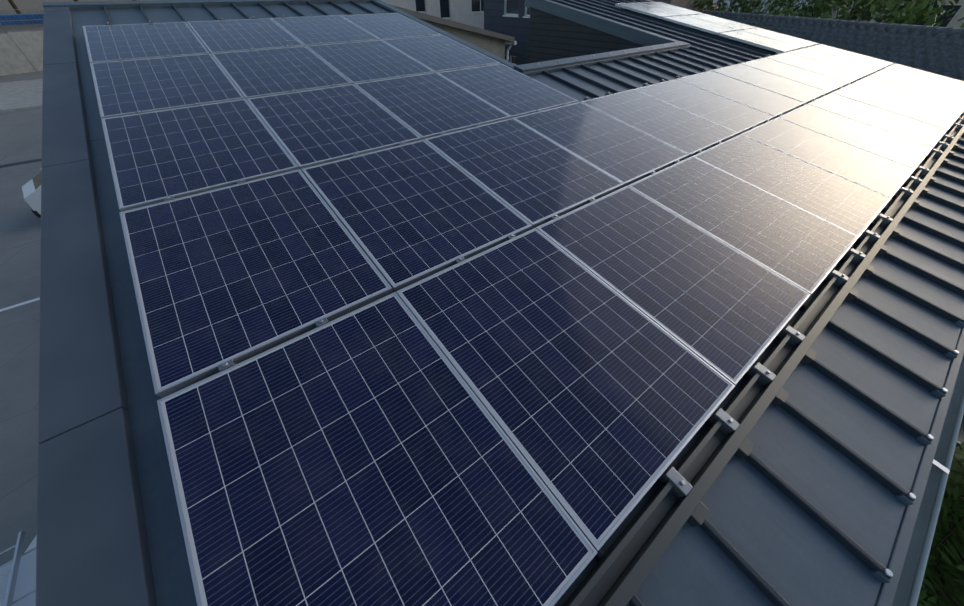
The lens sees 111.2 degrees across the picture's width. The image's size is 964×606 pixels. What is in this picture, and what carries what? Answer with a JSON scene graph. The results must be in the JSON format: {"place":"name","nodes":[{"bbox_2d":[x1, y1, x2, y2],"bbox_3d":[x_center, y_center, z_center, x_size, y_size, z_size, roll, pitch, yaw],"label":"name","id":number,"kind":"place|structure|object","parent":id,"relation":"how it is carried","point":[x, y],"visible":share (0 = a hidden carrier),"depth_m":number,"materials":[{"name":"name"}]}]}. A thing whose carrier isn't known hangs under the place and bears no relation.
{"place":"outdoors","nodes":[
{"label":"outdoors","id":0,"kind":"place"},
{"bbox_2d":[0,531,36,605],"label":"car","id":1,"kind":"object","parent":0,"point":[18,579],"visible":0.15,"depth_m":4.03,"materials":[{"name":"white paint"}]},
{"bbox_2d":[0,71,42,565],"bbox_3d":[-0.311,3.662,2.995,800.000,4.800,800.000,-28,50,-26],"label":"ground","id":2,"kind":"structure","parent":0,"point":[20,220],"depth_m":9.22,"materials":[{"name":"concrete"}]},
{"bbox_2d":[0,79,42,311],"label":"road marking","id":3,"kind":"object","parent":2,"relation":"on","point":[20,95],"depth_m":20.82,"materials":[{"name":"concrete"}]},
{"bbox_2d":[0,13,43,25],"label":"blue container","id":4,"kind":"object","parent":2,"relation":"on","point":[19,17],"visible":0.17,"depth_m":26.85,"materials":[{"name":"blue plastic"}]},
{"bbox_2d":[22,172,40,217],"bbox_3d":[-15.514,-4.652,13.017,1.860,1.512,3.510,32,51,29],"label":"car","id":5,"kind":"object","parent":2,"relation":"on","point":[31,189],"visible":0.12,"depth_m":11.85,"materials":[{"name":"white paint"}]},
{"bbox_2d":[380,0,483,28],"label":"white house","id":6,"kind":"structure","parent":2,"relation":"on","point":[469,12],"depth_m":18.45,"materials":[{"name":"paint"}]},
{"bbox_2d":[389,4,516,60],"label":"roof","id":7,"kind":"structure","parent":2,"relation":"on","point":[492,42],"depth_m":9.43,"materials":[{"name":"paint"}]},
{"bbox_2d":[484,0,671,64],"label":"navy house","id":8,"kind":"structure","parent":2,"relation":"on","point":[509,17],"depth_m":12.37,"materials":[{"name":"paint"}]},
{"bbox_2d":[670,0,726,12],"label":"house","id":9,"kind":"structure","parent":2,"relation":"on","point":[684,4],"depth_m":18.55,"materials":[{"name":"paint"}]},
{"bbox_2d":[686,0,810,15],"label":"tree","id":10,"kind":"object","parent":2,"relation":"on","point":[701,4],"visible":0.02,"depth_m":18.26,"materials":[{"name":"green plant"}]},
{"bbox_2d":[714,0,827,17],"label":"tree","id":11,"kind":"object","parent":2,"relation":"on","point":[728,3],"depth_m":21.45,"materials":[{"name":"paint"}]},
{"bbox_2d":[712,0,858,18],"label":"tree","id":12,"kind":"object","parent":2,"relation":"on","point":[760,6],"visible":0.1,"depth_m":15.88,"materials":[{"name":"green plant"}]},
{"bbox_2d":[768,0,963,27],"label":"hedge","id":13,"kind":"object","parent":2,"relation":"on","point":[896,13],"visible":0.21,"depth_m":13.09,"materials":[{"name":"green plant"}]},
{"bbox_2d":[828,0,963,27],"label":"tree","id":14,"kind":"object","parent":2,"relation":"on","point":[954,22],"depth_m":17.94,"materials":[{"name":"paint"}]},
{"bbox_2d":[0,0,138,68],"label":"terrace","id":15,"kind":"structure","parent":0,"point":[32,6],"depth_m":38.23,"materials":[{"name":"concrete"}]},
{"bbox_2d":[8,0,21,13],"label":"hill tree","id":16,"kind":"object","parent":15,"relation":"on","point":[13,4],"visible":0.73,"depth_m":30.98,"materials":[{"name":"plant"}]},
{"bbox_2d":[0,8,43,75],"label":"retaining wall with fence","id":17,"kind":"structure","parent":15,"relation":"on","point":[13,58],"depth_m":24.17,"materials":[{"name":"concrete"}]},
{"bbox_2d":[527,8,644,63],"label":"house wing","id":18,"kind":"structure","parent":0,"point":[552,37],"depth_m":6.78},
{"bbox_2d":[702,10,963,80],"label":"roof","id":19,"kind":"structure","parent":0,"point":[936,50],"depth_m":8.76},
{"label":"yard soil","id":20,"kind":"structure","parent":0,"visible":0},
{"bbox_2d":[917,436,963,605],"bbox_3d":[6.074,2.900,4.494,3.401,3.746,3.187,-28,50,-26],"label":"grass","id":21,"kind":"structure","parent":20,"relation":"on","point":[948,541],"depth_m":4.00,"materials":[{"name":"green plant"}]},
{"bbox_2d":[956,414,963,449],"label":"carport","id":22,"kind":"object","parent":20,"relation":"on","point":[960,439],"depth_m":4.77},
{"bbox_3d":[1.636,-1.034,6.415,10.555,6.893,7.156,-28,50,-26],"label":"house","id":23,"kind":"object","parent":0,"visible":0},
{"bbox_2d":[36,0,963,605],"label":"roof","id":24,"kind":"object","parent":23,"relation":"on","point":[808,500],"visible":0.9,"depth_m":1.25,"materials":[{"name":"metal"}]},
{"bbox_2d":[83,22,209,62],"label":"solar panel","id":25,"kind":"object","parent":24,"relation":"on","point":[106,43],"visible":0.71,"depth_m":3.06,"materials":[{"name":"blue glass"}]},
{"bbox_2d":[90,53,244,118],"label":"solar panel","id":26,"kind":"object","parent":24,"relation":"on","point":[126,87],"visible":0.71,"depth_m":2.52,"materials":[{"name":"blue glass"}]},
{"bbox_2d":[119,169,392,397],"bbox_3d":[-1.065,-0.239,1.520,0.838,0.035,1.128,-28,59,-26],"label":"solar panel","id":27,"kind":"object","parent":24,"relation":"on","point":[239,273],"visible":0.88,"depth_m":1.42,"materials":[{"name":"blue glass"}]},
{"bbox_2d":[271,15,379,45],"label":"solar panel","id":28,"kind":"object","parent":24,"relation":"on","point":[315,30],"visible":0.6,"depth_m":3.82,"materials":[{"name":"blue glass"}]},
{"bbox_2d":[247,84,421,170],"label":"solar panel","id":29,"kind":"object","parent":24,"relation":"on","point":[310,128],"visible":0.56,"depth_m":2.36,"materials":[{"name":"blue glass"}]},
{"bbox_2d":[306,40,434,83],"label":"solar panel","id":30,"kind":"object","parent":24,"relation":"on","point":[360,61],"visible":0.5,"depth_m":3.28,"materials":[{"name":"blue glass"}]},
{"bbox_2d":[157,292,597,605],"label":"solar panel","id":31,"kind":"object","parent":24,"relation":"on","point":[370,454],"visible":0.98,"depth_m":0.95,"materials":[{"name":"blue glass"}]},
{"bbox_2d":[340,13,441,39],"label":"solar panel","id":32,"kind":"object","parent":24,"relation":"on","point":[381,26],"visible":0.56,"depth_m":4.20,"materials":[{"name":"blue glass"}]},
{"bbox_2d":[354,72,510,139],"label":"solar panel","id":33,"kind":"object","parent":24,"relation":"on","point":[425,106],"visible":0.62,"depth_m":2.74,"materials":[{"name":"blue glass"}]},
{"bbox_2d":[382,35,499,71],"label":"solar panel","id":34,"kind":"object","parent":24,"relation":"on","point":[438,53],"visible":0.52,"depth_m":3.66,"materials":[{"name":"blue glass"}]},
{"bbox_2d":[105,1,890,371],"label":"panel clamps","id":35,"kind":"object","parent":24,"relation":"attached to","point":[317,323],"visible":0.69,"depth_m":2.54,"materials":[{"name":"silver metal"}]},
{"bbox_2d":[101,99,298,211],"bbox_3d":[-1.768,-0.986,2.053,0.838,0.036,1.128,-28,59,-26],"label":"solar panel","id":36,"kind":"object","parent":35,"relation":"attached to","point":[155,157],"visible":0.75,"depth_m":1.98,"materials":[{"name":"blue glass"}]},
{"bbox_2d":[187,18,303,53],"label":"solar panel","id":37,"kind":"object","parent":35,"relation":"attached to","point":[217,36],"visible":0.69,"depth_m":3.44,"materials":[{"name":"blue glass"}]},
{"bbox_2d":[211,46,351,99],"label":"solar panel","id":38,"kind":"object","parent":35,"relation":"attached to","point":[259,73],"visible":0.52,"depth_m":2.90,"materials":[{"name":"blue glass"}]},
{"bbox_2d":[301,140,532,291],"bbox_3d":[-0.399,-0.598,1.893,0.838,0.036,1.128,-28,59,-26],"label":"solar panel","id":39,"kind":"object","parent":35,"relation":"attached to","point":[407,214],"visible":0.85,"depth_m":1.81,"materials":[{"name":"blue glass"}]},
{"bbox_2d":[581,89,737,157],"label":"solar panel","id":40,"kind":"object","parent":35,"relation":"attached to","point":[691,134],"visible":0.83,"depth_m":2.96,"materials":[{"name":"glass"},{"name":"silicon"},{"name":"aluminium"}]},
{"bbox_2d":[641,2,703,14],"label":"solar panel","id":41,"kind":"object","parent":35,"relation":"attached to","point":[673,8],"visible":0.58,"depth_m":7.21,"materials":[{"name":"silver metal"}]},
{"bbox_2d":[536,186,810,384],"bbox_3d":[0.967,-0.216,1.736,0.838,0.035,1.128,-28,59,-26],"label":"solar panel","id":42,"kind":"object","parent":35,"relation":"attached to","point":[726,311],"visible":0.81,"depth_m":1.65,"materials":[{"name":"glass"},{"name":"silicon"},{"name":"aluminium"}]},
{"bbox_2d":[635,79,774,135],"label":"solar panel","id":43,"kind":"object","parent":35,"relation":"attached to","point":[735,116],"visible":0.71,"depth_m":3.34,"materials":[{"name":"glass"},{"name":"silicon"},{"name":"aluminium"}]},
{"bbox_2d":[686,14,756,29],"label":"solar panel","id":44,"kind":"object","parent":35,"relation":"attached to","point":[723,22],"visible":0.56,"depth_m":6.67,"materials":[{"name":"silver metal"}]},
{"bbox_2d":[677,70,803,118],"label":"solar panel","id":45,"kind":"object","parent":35,"relation":"attached to","point":[758,98],"visible":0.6,"depth_m":3.71,"materials":[{"name":"glass"},{"name":"silicon"},{"name":"aluminium"}]},
{"bbox_2d":[628,156,858,293],"bbox_3d":[1.632,-0.577,2.107,0.838,0.035,1.128,-28,59,-26],"label":"solar panel","id":46,"kind":"object","parent":35,"relation":"attached to","point":[804,250],"visible":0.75,"depth_m":2.04,"materials":[{"name":"glass"},{"name":"silicon"},{"name":"aluminium"}]},
{"bbox_2d":[742,27,819,47],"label":"solar panel","id":47,"kind":"object","parent":35,"relation":"attached to","point":[803,43],"visible":0.58,"depth_m":6.13,"materials":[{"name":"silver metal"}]},
{"bbox_2d":[694,134,890,236],"bbox_3d":[2.296,-0.935,2.481,0.838,0.035,1.128,-28,59,-26],"label":"solar panel","id":48,"kind":"object","parent":35,"relation":"attached to","point":[852,207],"visible":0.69,"depth_m":2.42,"materials":[{"name":"glass"},{"name":"silicon"},{"name":"aluminium"}]},
{"bbox_2d":[741,57,848,94],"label":"solar panel","id":49,"kind":"object","parent":35,"relation":"attached to","point":[813,79],"visible":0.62,"depth_m":4.47,"materials":[{"name":"glass"},{"name":"silicon"},{"name":"aluminium"}]},
{"bbox_2d":[766,52,865,83],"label":"solar panel","id":50,"kind":"object","parent":35,"relation":"attached to","point":[839,73],"visible":0.65,"depth_m":4.85,"materials":[{"name":"glass"},{"name":"silicon"},{"name":"aluminium"}]},
{"bbox_2d":[741,117,914,197],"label":"solar panel","id":51,"kind":"object","parent":35,"relation":"attached to","point":[876,172],"visible":0.75,"depth_m":2.80,"materials":[{"name":"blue glass"}]},
{"bbox_2d":[788,48,880,76],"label":"solar panel","id":52,"kind":"object","parent":35,"relation":"attached to","point":[858,67],"visible":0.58,"depth_m":5.22,"materials":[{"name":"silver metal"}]},
{"bbox_2d":[806,44,893,69],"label":"solar panel","id":53,"kind":"object","parent":35,"relation":"attached to","point":[856,57],"visible":0.67,"depth_m":5.59,"materials":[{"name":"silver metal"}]},
{"bbox_2d":[779,104,932,168],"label":"solar panel","id":54,"kind":"object","parent":35,"relation":"attached to","point":[892,146],"visible":0.71,"depth_m":3.18,"materials":[{"name":"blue glass"}]},
{"bbox_2d":[436,63,577,117],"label":"solar panel","id":55,"kind":"object","parent":24,"relation":"on","point":[511,92],"visible":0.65,"depth_m":3.12,"materials":[{"name":"blue glass"}]},
{"bbox_2d":[424,118,623,229],"bbox_3d":[0.264,-0.961,2.266,0.838,0.036,1.128,-28,59,-26],"label":"solar panel","id":56,"kind":"object","parent":24,"relation":"on","point":[535,179],"visible":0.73,"depth_m":2.19,"materials":[{"name":"blue glass"}]},
{"bbox_2d":[396,228,734,550],"bbox_3d":[0.302,0.146,1.361,0.838,0.036,1.128,-28,59,-26],"label":"solar panel","id":57,"kind":"object","parent":24,"relation":"on","point":[599,399],"visible":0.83,"depth_m":1.26,"materials":[{"name":"blue glass"}]},
{"bbox_2d":[514,102,688,186],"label":"solar panel","id":58,"kind":"object","parent":24,"relation":"on","point":[625,154],"visible":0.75,"depth_m":2.58,"materials":[{"name":"glass"},{"name":"silicon"},{"name":"aluminium"}]},
{"bbox_2d":[615,3,682,18],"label":"solar panel","id":59,"kind":"object","parent":24,"relation":"on","point":[652,11],"visible":0.81,"depth_m":6.78,"materials":[{"name":"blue glass"}]},
{"bbox_2d":[662,15,737,34],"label":"solar panel","id":60,"kind":"object","parent":24,"relation":"on","point":[701,25],"visible":0.9,"depth_m":6.25,"materials":[{"name":"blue glass"}]},
{"bbox_2d":[538,43,963,575],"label":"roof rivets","id":61,"kind":"object","parent":24,"relation":"on","point":[888,572],"visible":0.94,"depth_m":1.26,"materials":[{"name":"silver metal"}]},
{"bbox_2d":[718,30,802,52],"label":"solar panel","id":62,"kind":"object","parent":24,"relation":"on","point":[770,44],"visible":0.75,"depth_m":5.71,"materials":[{"name":"blue glass"}]},
{"bbox_2d":[563,111,963,605],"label":"mounting rail","id":63,"kind":"object","parent":24,"relation":"on","point":[621,569],"visible":0.96,"depth_m":1.18,"materials":[{"name":"grey metal"}]},
{"bbox_2d":[711,63,828,103],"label":"solar panel","id":64,"kind":"object","parent":24,"relation":"on","point":[796,90],"visible":0.71,"depth_m":4.09,"materials":[{"name":"glass"},{"name":"silicon"},{"name":"aluminium"}]},
{"bbox_2d":[808,93,946,146],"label":"solar panel","id":65,"kind":"object","parent":24,"relation":"on","point":[907,127],"visible":0.75,"depth_m":3.56,"materials":[{"name":"blue glass"}]},
{"bbox_2d":[832,83,958,129],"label":"solar panel","id":66,"kind":"object","parent":24,"relation":"on","point":[919,112],"visible":0.71,"depth_m":3.93,"materials":[{"name":"blue glass"}]},
{"bbox_2d":[853,76,963,115],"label":"solar panel","id":67,"kind":"object","parent":24,"relation":"on","point":[922,97],"visible":0.67,"depth_m":4.32,"materials":[{"name":"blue glass"}]},
{"bbox_2d":[869,69,963,102],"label":"solar panel","id":68,"kind":"object","parent":24,"relation":"on","point":[924,85],"visible":0.74,"depth_m":4.71,"materials":[{"name":"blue glass"}]},
{"bbox_2d":[884,63,963,90],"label":"solar panel","id":69,"kind":"object","parent":24,"relation":"on","point":[930,77],"visible":0.74,"depth_m":5.12,"materials":[{"name":"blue glass"}]},
{"bbox_2d":[892,354,963,605],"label":"eave gutter","id":70,"kind":"object","parent":24,"relation":"attached to","point":[908,589],"visible":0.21,"depth_m":1.22,"materials":[{"name":"plastic"}]}
]}

